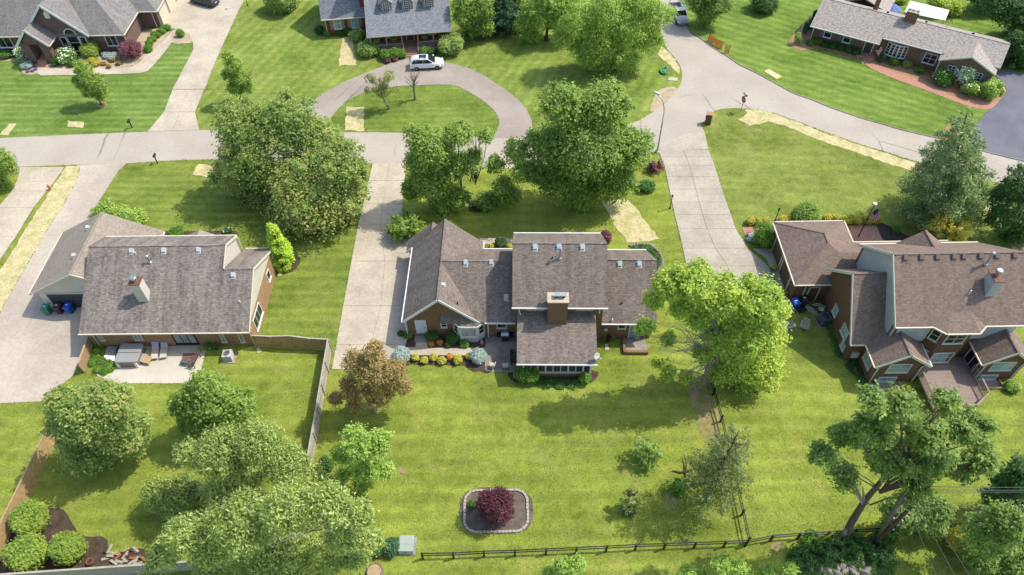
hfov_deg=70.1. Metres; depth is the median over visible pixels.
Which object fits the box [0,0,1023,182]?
road
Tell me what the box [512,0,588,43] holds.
honeylocust tree
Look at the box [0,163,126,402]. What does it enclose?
driveway
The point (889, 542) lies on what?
wild bush
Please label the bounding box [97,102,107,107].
bare ground
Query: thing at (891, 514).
utility pole
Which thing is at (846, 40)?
window
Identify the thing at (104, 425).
maple tree
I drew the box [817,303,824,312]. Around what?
patio chair
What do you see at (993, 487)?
power line
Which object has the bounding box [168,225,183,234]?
hedge
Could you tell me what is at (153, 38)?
spirea hedge
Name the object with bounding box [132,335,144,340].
window
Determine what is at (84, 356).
board fence
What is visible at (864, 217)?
gold hedge
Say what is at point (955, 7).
garden tree
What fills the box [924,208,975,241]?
spirea shrub
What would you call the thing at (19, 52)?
garden shrub
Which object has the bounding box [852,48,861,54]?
yew hedge
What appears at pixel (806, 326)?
garden chair
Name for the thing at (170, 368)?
patio
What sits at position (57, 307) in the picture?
wheelie bin
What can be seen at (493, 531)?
garden edging
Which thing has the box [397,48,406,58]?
garden shrub
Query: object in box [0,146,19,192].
tree
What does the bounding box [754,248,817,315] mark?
garage apron
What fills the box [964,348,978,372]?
patio door
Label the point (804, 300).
wheelie bin
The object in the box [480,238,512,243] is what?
front walk
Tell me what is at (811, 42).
yew hedge
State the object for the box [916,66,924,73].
garden shrub
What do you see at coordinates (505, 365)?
patio chair
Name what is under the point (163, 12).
garage door
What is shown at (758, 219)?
gold hedge
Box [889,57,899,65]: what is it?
garden shrub
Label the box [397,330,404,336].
garden plant
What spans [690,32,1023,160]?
kerb
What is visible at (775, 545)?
bare ground
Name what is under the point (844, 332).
window
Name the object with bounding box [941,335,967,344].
window
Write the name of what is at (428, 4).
window
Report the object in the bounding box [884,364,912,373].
window
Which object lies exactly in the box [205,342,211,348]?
shrub
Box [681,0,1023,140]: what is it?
lawn
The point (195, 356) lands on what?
garden bench
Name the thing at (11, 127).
straw patch
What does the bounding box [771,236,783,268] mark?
garage door
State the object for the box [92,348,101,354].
shrub
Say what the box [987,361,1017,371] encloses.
window
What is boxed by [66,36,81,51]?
window
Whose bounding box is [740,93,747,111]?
stop sign
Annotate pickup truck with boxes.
[668,0,689,24]
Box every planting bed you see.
[0,28,169,68]
[0,508,146,572]
[21,65,37,74]
[165,230,237,234]
[171,31,191,43]
[276,253,300,273]
[398,335,415,346]
[406,355,484,371]
[427,335,484,347]
[459,487,533,533]
[469,200,482,212]
[508,370,598,382]
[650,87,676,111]
[788,9,862,59]
[870,56,1003,101]
[878,223,908,240]
[985,200,1023,250]
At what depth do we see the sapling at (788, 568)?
51.80 m
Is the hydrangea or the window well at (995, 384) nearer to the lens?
the window well at (995, 384)
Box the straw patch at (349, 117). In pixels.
[345,107,364,130]
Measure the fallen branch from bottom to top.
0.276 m
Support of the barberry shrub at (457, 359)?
on the planting bed at (470, 365)
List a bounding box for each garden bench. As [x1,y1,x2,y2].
[187,351,200,367]
[510,348,516,364]
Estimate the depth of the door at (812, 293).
71.99 m
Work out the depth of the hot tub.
68.61 m
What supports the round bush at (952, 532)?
on the ground at (294, 374)
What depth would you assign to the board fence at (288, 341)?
69.17 m
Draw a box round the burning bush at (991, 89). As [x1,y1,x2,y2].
[980,78,1004,99]
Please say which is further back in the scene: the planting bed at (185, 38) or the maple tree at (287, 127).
the planting bed at (185, 38)
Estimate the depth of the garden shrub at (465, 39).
102.88 m
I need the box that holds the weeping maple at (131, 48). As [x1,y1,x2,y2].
[116,39,143,58]
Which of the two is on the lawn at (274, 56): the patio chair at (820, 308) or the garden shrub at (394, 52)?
the garden shrub at (394, 52)
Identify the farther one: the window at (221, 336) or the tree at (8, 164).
the tree at (8, 164)
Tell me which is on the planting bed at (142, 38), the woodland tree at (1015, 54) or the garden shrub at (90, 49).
the garden shrub at (90, 49)
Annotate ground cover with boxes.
[535,377,579,390]
[630,244,663,269]
[779,547,903,574]
[825,324,867,383]
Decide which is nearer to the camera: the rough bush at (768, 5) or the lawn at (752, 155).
the lawn at (752, 155)
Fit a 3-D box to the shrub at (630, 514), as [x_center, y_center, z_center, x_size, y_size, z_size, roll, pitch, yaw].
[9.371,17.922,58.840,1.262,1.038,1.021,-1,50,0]
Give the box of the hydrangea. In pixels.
[384,210,425,242]
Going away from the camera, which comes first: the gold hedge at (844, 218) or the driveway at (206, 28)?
the gold hedge at (844, 218)
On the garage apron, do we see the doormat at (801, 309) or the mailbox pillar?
the doormat at (801, 309)
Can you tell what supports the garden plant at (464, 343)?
on the planting bed at (457, 345)
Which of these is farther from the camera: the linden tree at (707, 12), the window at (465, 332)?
the linden tree at (707, 12)
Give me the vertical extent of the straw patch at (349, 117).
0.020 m
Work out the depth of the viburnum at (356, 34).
103.94 m
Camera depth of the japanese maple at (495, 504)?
56.75 m
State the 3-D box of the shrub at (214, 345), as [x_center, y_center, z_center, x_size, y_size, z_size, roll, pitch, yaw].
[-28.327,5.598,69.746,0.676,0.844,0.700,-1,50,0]
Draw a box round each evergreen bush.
[317,455,334,475]
[371,545,383,557]
[381,537,399,557]
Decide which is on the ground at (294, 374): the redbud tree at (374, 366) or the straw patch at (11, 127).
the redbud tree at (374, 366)
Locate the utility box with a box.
[397,535,416,555]
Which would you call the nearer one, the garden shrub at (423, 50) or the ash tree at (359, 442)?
the ash tree at (359, 442)
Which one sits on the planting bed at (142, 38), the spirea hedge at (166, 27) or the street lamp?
the spirea hedge at (166, 27)
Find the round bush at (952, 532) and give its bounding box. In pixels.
[945,524,969,554]
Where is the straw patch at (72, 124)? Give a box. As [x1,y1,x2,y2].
[67,121,83,127]
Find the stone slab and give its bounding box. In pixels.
[668,77,677,80]
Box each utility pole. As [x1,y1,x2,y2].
[872,507,911,545]
[875,491,909,538]
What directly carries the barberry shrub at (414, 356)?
on the planting bed at (470, 365)
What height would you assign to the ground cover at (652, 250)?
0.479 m
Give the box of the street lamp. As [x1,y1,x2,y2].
[653,91,664,152]
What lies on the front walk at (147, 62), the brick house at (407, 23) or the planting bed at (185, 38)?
the planting bed at (185, 38)
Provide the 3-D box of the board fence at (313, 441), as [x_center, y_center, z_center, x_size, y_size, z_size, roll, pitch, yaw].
[-16.953,13.781,61.992,0.190,1.880,21.821,-1,50,0]
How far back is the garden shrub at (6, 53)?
102.51 m
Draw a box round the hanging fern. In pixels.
[373,38,379,42]
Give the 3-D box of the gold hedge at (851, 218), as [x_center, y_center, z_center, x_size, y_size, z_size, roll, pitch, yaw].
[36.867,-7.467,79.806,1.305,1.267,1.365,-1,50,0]
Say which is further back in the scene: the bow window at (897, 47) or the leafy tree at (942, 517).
the bow window at (897, 47)
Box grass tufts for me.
[0,0,1023,574]
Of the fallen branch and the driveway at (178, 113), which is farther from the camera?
the driveway at (178, 113)
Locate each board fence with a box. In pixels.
[0,434,56,550]
[0,561,223,574]
[77,336,94,372]
[251,335,327,349]
[288,340,332,569]
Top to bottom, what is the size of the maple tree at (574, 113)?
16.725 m
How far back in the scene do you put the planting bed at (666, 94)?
95.28 m
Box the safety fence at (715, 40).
[708,33,723,48]
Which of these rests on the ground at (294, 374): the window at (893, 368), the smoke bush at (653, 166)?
the smoke bush at (653, 166)
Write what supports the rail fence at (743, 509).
on the ground at (294, 374)
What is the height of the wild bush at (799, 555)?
1.506 m
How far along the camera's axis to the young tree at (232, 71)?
92.08 m
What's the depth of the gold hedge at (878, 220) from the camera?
79.45 m
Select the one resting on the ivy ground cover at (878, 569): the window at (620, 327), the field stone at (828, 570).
the field stone at (828, 570)
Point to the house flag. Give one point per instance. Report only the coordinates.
(879, 50)
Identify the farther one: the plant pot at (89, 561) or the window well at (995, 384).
the window well at (995, 384)
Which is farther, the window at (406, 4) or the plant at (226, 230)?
the window at (406, 4)
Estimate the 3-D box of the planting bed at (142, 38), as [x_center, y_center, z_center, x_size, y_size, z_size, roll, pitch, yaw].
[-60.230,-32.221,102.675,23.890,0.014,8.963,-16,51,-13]
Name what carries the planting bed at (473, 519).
on the ground at (294, 374)
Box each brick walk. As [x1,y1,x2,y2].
[742,227,772,234]
[847,225,882,240]
[863,58,997,108]
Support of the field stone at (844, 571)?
on the ivy ground cover at (878, 569)
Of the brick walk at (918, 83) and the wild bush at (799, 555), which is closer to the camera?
the wild bush at (799, 555)
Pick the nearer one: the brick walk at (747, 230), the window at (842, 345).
the window at (842, 345)
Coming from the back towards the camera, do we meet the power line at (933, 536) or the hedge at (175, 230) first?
the hedge at (175, 230)
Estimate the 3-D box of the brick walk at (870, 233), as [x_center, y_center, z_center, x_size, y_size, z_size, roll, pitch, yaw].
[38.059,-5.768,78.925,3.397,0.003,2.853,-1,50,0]
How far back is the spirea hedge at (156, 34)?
105.48 m
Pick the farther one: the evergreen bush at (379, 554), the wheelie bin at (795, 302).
the wheelie bin at (795, 302)
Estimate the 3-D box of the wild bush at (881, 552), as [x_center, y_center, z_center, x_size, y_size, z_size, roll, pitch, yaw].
[28.174,20.314,56.463,2.749,1.727,2.869,-1,50,0]
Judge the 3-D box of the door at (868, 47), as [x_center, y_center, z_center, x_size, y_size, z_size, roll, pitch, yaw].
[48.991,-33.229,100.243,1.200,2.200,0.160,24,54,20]
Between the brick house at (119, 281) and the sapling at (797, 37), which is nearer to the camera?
the brick house at (119, 281)
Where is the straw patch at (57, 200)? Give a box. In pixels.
[0,165,79,310]
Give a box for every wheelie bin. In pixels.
[40,303,53,314]
[51,302,64,313]
[62,302,76,313]
[789,297,800,309]
[800,295,808,306]
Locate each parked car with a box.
[190,0,219,7]
[409,54,443,70]
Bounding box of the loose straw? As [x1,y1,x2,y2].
[0,37,1023,307]
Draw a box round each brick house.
[0,0,176,66]
[28,212,276,346]
[318,0,451,56]
[401,219,656,375]
[771,220,1023,412]
[810,0,1009,85]
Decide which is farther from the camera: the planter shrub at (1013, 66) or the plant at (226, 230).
the planter shrub at (1013, 66)
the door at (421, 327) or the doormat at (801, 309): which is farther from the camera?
the doormat at (801, 309)
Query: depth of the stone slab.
97.78 m
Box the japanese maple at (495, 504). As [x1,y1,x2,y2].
[474,484,515,529]
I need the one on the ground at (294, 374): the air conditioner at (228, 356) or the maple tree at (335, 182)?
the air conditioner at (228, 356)
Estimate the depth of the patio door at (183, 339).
69.49 m
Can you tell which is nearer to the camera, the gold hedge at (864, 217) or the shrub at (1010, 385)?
the shrub at (1010, 385)
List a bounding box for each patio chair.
[489,361,495,367]
[502,362,508,369]
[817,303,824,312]
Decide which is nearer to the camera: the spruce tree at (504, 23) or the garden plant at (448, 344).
the garden plant at (448, 344)
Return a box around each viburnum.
[262,0,300,13]
[348,26,364,40]
[356,38,379,57]
[437,31,464,57]
[960,80,982,96]
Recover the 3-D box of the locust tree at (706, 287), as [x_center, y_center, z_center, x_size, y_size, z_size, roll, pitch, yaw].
[17.246,4.659,61.977,14.892,20.123,5.742,-1,50,0]
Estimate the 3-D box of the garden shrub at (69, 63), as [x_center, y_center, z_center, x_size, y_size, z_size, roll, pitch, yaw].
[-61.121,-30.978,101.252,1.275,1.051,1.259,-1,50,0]
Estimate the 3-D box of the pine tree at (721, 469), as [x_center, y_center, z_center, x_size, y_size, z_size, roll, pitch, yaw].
[15.775,13.625,55.313,5.702,11.784,6.028,-1,50,0]
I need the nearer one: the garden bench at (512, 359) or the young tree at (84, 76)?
the garden bench at (512, 359)
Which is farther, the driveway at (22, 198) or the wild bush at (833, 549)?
the driveway at (22, 198)
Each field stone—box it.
[823,567,832,574]
[832,569,841,574]
[839,563,845,568]
[841,568,847,573]
[848,566,857,574]
[859,569,871,574]
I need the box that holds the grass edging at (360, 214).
[0,10,1022,570]
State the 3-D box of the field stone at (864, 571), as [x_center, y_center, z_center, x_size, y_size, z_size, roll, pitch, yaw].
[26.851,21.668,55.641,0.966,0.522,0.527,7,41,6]
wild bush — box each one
[785,543,816,569]
[801,527,823,553]
[816,531,850,563]
[838,526,865,558]
[861,532,895,566]
[873,523,897,546]
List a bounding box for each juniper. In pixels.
[19,61,32,69]
[101,51,111,58]
[107,52,117,59]
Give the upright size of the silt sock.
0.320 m
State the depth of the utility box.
56.99 m
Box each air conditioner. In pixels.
[221,349,237,363]
[812,311,832,329]
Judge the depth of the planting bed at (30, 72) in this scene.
100.70 m
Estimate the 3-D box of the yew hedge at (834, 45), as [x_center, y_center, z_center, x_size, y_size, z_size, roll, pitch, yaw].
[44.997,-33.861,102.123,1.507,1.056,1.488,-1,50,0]
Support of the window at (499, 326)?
in the brick house at (559, 303)
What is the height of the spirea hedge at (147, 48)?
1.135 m
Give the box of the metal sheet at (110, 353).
[104,346,116,360]
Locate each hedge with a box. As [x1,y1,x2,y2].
[89,196,115,215]
[109,203,130,218]
[124,207,148,224]
[143,44,152,52]
[145,39,153,45]
[147,35,156,41]
[150,31,160,37]
[156,28,165,34]
[160,24,170,30]
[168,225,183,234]
[745,216,755,225]
[754,216,762,226]
[762,216,771,224]
[778,215,788,220]
[784,214,792,220]
[805,38,815,45]
[815,38,821,44]
[821,40,829,47]
[822,213,832,219]
[829,41,838,48]
[832,213,840,219]
[838,44,845,50]
[839,215,848,224]
[845,45,852,52]
[846,214,854,224]
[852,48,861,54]
[854,214,862,224]
[862,215,871,224]
[871,216,882,223]
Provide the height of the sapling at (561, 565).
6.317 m
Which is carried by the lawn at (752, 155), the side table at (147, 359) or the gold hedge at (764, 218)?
the gold hedge at (764, 218)
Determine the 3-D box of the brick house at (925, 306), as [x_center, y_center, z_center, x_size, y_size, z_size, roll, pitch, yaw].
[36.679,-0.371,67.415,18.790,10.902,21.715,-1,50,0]
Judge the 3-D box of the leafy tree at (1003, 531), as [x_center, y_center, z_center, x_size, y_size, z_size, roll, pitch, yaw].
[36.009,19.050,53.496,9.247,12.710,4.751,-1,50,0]
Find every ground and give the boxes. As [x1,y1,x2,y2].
[0,0,1023,574]
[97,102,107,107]
[396,466,404,474]
[662,492,677,505]
[687,384,720,440]
[770,541,783,551]
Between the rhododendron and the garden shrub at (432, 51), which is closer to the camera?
the rhododendron
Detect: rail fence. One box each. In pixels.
[421,539,749,559]
[711,379,751,539]
[744,523,970,546]
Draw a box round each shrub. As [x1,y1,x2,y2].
[0,48,12,58]
[0,530,49,572]
[7,497,50,536]
[12,46,26,59]
[47,530,88,565]
[49,57,58,66]
[55,44,77,64]
[66,60,73,66]
[78,40,100,57]
[87,343,116,376]
[88,57,96,62]
[91,60,100,65]
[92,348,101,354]
[175,28,184,36]
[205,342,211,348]
[212,342,217,349]
[313,25,323,34]
[323,29,330,36]
[335,30,343,36]
[343,28,351,35]
[379,49,390,59]
[387,47,400,59]
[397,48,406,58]
[411,353,418,360]
[419,46,430,53]
[420,356,427,363]
[427,47,436,54]
[429,352,437,361]
[437,356,446,364]
[447,353,452,360]
[453,354,462,364]
[460,34,468,47]
[494,236,507,247]
[513,366,540,383]
[578,372,591,385]
[600,229,611,243]
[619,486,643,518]
[621,505,635,516]
[637,179,655,192]
[752,221,774,248]
[790,199,821,220]
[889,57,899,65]
[892,224,900,233]
[902,59,912,67]
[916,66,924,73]
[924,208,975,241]
[1004,379,1022,393]
[1007,62,1016,68]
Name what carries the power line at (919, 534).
attached to the utility pole at (891, 514)
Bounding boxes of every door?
[44,293,82,307]
[158,0,169,24]
[165,0,175,11]
[171,334,199,344]
[406,35,414,39]
[414,320,426,333]
[627,326,638,337]
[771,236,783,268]
[778,258,790,288]
[806,287,820,300]
[862,42,873,53]
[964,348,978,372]
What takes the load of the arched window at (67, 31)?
in the brick house at (32, 29)
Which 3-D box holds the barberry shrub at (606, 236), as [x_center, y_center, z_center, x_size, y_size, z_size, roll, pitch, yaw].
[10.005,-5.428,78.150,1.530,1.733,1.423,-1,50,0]
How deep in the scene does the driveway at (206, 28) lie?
107.04 m
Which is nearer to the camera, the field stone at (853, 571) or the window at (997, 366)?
the field stone at (853, 571)
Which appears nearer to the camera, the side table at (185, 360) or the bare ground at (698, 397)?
the bare ground at (698, 397)
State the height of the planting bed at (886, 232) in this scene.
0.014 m
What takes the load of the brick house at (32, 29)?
on the ground at (294, 374)
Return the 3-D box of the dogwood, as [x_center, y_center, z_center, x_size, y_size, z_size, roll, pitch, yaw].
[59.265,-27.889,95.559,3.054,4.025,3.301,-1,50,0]
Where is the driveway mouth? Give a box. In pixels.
[661,124,707,149]
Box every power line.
[903,492,935,573]
[910,492,954,574]
[922,500,968,573]
[933,486,1023,487]
[938,505,975,505]
[982,490,1023,490]
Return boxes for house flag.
[876,45,881,55]
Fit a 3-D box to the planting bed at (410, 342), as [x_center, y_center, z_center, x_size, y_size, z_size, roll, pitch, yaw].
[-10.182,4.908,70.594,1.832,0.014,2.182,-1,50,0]
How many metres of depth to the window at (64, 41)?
102.02 m
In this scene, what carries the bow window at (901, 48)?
in the brick house at (868, 27)
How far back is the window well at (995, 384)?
66.46 m
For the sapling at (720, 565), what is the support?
on the ground at (294, 374)
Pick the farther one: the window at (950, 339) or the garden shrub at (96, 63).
the garden shrub at (96, 63)
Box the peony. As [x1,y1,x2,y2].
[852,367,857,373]
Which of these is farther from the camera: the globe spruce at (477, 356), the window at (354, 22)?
the window at (354, 22)
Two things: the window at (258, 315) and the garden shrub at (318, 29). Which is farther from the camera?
the garden shrub at (318, 29)
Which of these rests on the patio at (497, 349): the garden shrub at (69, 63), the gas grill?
the gas grill
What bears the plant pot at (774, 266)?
on the garage apron
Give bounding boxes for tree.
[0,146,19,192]
[37,376,156,478]
[70,59,109,104]
[137,471,389,574]
[139,415,350,520]
[162,368,262,440]
[205,86,343,209]
[220,49,256,100]
[259,135,372,246]
[326,420,396,495]
[327,338,414,413]
[363,68,398,109]
[400,118,536,216]
[404,66,419,99]
[450,0,497,41]
[486,0,522,36]
[507,0,531,11]
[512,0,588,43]
[519,74,656,214]
[550,0,677,76]
[630,256,793,397]
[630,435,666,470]
[678,423,755,518]
[684,0,735,27]
[805,379,1006,536]
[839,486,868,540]
[874,489,958,544]
[894,0,907,5]
[926,0,966,17]
[952,496,1023,574]
[966,0,983,10]
[976,449,1023,513]
[978,0,1023,37]
[982,163,1023,249]
[1003,27,1023,71]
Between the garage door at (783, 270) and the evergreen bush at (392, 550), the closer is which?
the evergreen bush at (392, 550)
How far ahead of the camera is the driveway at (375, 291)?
75.75 m
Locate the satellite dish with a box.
[594,353,601,359]
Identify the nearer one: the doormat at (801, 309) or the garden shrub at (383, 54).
the doormat at (801, 309)
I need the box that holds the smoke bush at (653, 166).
[645,159,664,174]
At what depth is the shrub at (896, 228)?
78.55 m
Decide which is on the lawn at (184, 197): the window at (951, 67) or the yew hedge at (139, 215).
the yew hedge at (139, 215)
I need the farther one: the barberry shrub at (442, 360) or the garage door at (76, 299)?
the garage door at (76, 299)
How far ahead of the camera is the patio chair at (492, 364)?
67.91 m
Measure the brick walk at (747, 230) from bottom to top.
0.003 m
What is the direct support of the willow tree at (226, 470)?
on the ground at (294, 374)
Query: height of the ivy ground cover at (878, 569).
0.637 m
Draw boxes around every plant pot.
[86,558,93,564]
[198,345,204,351]
[770,263,777,270]
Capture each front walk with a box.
[37,29,188,75]
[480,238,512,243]
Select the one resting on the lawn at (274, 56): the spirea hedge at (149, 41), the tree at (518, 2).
the tree at (518, 2)
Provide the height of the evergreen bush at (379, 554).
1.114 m
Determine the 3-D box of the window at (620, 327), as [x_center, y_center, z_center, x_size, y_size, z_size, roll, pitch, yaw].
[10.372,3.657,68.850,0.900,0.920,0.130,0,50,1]
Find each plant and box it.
[223,227,232,234]
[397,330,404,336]
[403,331,412,338]
[436,339,442,345]
[445,342,452,347]
[459,339,469,347]
[467,499,475,508]
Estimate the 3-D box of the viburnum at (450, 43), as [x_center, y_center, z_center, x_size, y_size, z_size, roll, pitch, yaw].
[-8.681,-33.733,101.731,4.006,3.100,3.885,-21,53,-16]
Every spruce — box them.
[393,345,410,362]
[468,346,487,364]
[877,53,885,62]
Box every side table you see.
[139,354,147,363]
[143,356,152,365]
[180,356,190,364]
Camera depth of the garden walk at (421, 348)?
69.59 m
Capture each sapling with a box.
[539,550,586,574]
[668,477,688,497]
[675,552,756,574]
[753,559,800,574]
[793,32,802,43]
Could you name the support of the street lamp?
on the ground at (294, 374)
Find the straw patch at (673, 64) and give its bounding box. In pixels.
[658,46,679,73]
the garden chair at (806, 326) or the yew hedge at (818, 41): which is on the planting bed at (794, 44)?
the yew hedge at (818, 41)
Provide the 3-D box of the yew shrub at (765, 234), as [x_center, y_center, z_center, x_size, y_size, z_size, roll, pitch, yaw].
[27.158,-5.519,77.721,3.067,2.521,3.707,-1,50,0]
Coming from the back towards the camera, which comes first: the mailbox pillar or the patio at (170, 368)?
the mailbox pillar
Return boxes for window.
[0,38,14,47]
[59,37,69,45]
[63,28,75,34]
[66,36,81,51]
[78,37,87,43]
[97,335,105,341]
[104,36,118,46]
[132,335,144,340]
[218,334,227,342]
[237,334,245,342]
[253,302,263,331]
[266,269,271,282]
[333,20,341,29]
[350,18,359,28]
[382,2,389,10]
[403,1,410,9]
[424,0,431,7]
[440,323,447,327]
[453,324,458,335]
[460,328,477,337]
[478,324,485,335]
[496,324,506,328]
[617,325,625,329]
[822,31,831,38]
[831,304,838,318]
[839,322,848,341]
[839,340,845,351]
[842,36,850,43]
[862,350,871,370]
[877,377,897,382]
[883,42,891,54]
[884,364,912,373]
[887,44,895,56]
[891,45,899,57]
[895,46,903,58]
[899,47,908,58]
[921,52,938,65]
[926,329,942,342]
[930,353,954,363]
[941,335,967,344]
[947,65,956,70]
[973,72,982,81]
[977,374,998,379]
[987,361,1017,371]
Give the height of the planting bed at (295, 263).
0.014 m
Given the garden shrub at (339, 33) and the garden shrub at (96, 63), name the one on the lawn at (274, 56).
the garden shrub at (339, 33)
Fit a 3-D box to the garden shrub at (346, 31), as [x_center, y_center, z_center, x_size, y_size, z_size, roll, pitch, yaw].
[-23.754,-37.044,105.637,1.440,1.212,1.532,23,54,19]
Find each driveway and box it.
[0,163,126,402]
[0,167,63,258]
[147,89,203,131]
[164,0,243,88]
[306,58,531,137]
[332,163,409,369]
[658,149,783,313]
[970,68,1023,161]
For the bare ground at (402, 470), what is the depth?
61.71 m
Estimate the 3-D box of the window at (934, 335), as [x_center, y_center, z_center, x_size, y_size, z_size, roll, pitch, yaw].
[37.338,4.240,64.507,0.900,1.420,0.130,35,59,27]
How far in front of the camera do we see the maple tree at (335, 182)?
75.55 m
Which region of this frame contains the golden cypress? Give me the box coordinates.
[265,223,295,272]
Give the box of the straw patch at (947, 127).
[940,125,959,138]
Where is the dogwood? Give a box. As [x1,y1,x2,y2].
[954,65,976,84]
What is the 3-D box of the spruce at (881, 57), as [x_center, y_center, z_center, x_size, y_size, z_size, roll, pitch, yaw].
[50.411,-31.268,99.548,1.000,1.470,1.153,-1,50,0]
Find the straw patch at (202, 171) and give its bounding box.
[193,164,212,176]
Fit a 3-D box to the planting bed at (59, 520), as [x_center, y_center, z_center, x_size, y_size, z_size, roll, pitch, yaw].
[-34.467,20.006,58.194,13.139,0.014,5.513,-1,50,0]
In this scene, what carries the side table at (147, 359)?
on the patio at (170, 368)
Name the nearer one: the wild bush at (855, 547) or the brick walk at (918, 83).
the wild bush at (855, 547)
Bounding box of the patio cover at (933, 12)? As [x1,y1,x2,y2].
[904,1,948,23]
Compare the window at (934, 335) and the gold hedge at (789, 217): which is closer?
the window at (934, 335)
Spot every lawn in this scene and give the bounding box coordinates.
[0,28,192,137]
[100,160,371,368]
[195,0,676,136]
[329,85,498,135]
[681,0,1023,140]
[707,108,1023,248]
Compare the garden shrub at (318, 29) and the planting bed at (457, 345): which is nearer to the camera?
the planting bed at (457, 345)
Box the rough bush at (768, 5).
[750,0,781,14]
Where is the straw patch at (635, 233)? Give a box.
[602,199,658,242]
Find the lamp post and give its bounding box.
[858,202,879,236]
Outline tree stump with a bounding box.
[365,563,383,574]
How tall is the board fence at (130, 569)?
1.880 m
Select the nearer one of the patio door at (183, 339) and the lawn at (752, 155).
the patio door at (183, 339)
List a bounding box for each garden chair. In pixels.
[781,319,793,331]
[798,317,810,331]
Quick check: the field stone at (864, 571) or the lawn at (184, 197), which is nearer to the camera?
the field stone at (864, 571)
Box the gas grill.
[497,330,512,340]
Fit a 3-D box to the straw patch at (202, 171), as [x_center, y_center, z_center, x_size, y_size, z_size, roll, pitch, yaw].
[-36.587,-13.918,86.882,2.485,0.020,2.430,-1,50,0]
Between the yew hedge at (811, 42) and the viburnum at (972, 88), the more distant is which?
the yew hedge at (811, 42)
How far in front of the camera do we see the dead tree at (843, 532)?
51.87 m
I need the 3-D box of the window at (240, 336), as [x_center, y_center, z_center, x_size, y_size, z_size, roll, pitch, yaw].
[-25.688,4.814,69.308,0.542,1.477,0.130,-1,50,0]
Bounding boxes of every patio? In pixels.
[97,345,206,383]
[485,336,516,371]
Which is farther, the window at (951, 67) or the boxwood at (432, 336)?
the window at (951, 67)
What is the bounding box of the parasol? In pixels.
[890,3,900,12]
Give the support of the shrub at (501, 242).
on the ground at (294, 374)
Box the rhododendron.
[933,66,954,87]
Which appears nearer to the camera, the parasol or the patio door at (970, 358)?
the patio door at (970, 358)
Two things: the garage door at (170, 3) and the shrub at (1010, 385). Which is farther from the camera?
the garage door at (170, 3)
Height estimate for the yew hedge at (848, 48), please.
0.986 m
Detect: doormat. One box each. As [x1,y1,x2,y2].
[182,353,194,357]
[796,306,806,313]
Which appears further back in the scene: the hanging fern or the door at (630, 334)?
the hanging fern
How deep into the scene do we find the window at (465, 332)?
69.05 m
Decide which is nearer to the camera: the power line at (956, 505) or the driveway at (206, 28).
the power line at (956, 505)
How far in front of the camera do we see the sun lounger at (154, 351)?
69.46 m
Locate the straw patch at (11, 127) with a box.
[0,123,16,134]
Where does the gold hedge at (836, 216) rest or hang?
on the lawn at (752, 155)
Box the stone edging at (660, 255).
[629,242,664,270]
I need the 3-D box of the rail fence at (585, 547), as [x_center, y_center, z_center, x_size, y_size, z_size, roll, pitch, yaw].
[5.663,20.307,56.623,25.352,1.170,0.231,-2,50,-1]
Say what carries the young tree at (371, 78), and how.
on the lawn at (404, 107)
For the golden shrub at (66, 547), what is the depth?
55.92 m
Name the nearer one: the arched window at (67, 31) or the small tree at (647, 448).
the small tree at (647, 448)
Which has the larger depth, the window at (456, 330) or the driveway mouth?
the driveway mouth
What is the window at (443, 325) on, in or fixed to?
in the brick house at (559, 303)
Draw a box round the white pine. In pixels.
[892,108,1002,239]
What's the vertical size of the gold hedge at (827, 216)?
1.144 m
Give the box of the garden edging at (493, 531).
[463,488,528,533]
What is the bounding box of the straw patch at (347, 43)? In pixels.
[339,37,355,65]
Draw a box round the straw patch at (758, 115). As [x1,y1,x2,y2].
[738,109,920,172]
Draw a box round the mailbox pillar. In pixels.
[705,111,712,124]
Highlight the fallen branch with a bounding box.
[672,455,692,476]
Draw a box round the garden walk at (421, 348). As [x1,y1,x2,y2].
[408,342,484,354]
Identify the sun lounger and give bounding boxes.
[151,343,159,359]
[159,343,168,358]
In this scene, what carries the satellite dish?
attached to the brick house at (559, 303)
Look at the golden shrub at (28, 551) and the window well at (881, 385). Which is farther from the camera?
the window well at (881, 385)
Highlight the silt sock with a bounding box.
[659,65,667,74]
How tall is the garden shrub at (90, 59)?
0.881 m
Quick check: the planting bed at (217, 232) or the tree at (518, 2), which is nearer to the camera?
the planting bed at (217, 232)
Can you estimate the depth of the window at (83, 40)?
101.92 m
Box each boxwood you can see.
[425,331,438,341]
[445,330,459,344]
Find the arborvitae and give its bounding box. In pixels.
[802,21,809,33]
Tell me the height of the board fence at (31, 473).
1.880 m
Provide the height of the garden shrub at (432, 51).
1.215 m
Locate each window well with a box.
[874,380,902,390]
[975,379,1004,389]
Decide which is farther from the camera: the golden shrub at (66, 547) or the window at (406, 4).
the window at (406, 4)
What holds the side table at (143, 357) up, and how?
on the patio at (170, 368)
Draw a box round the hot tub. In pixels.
[114,343,145,367]
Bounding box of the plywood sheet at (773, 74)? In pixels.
[765,69,781,78]
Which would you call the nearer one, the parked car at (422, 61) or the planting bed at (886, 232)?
the planting bed at (886, 232)

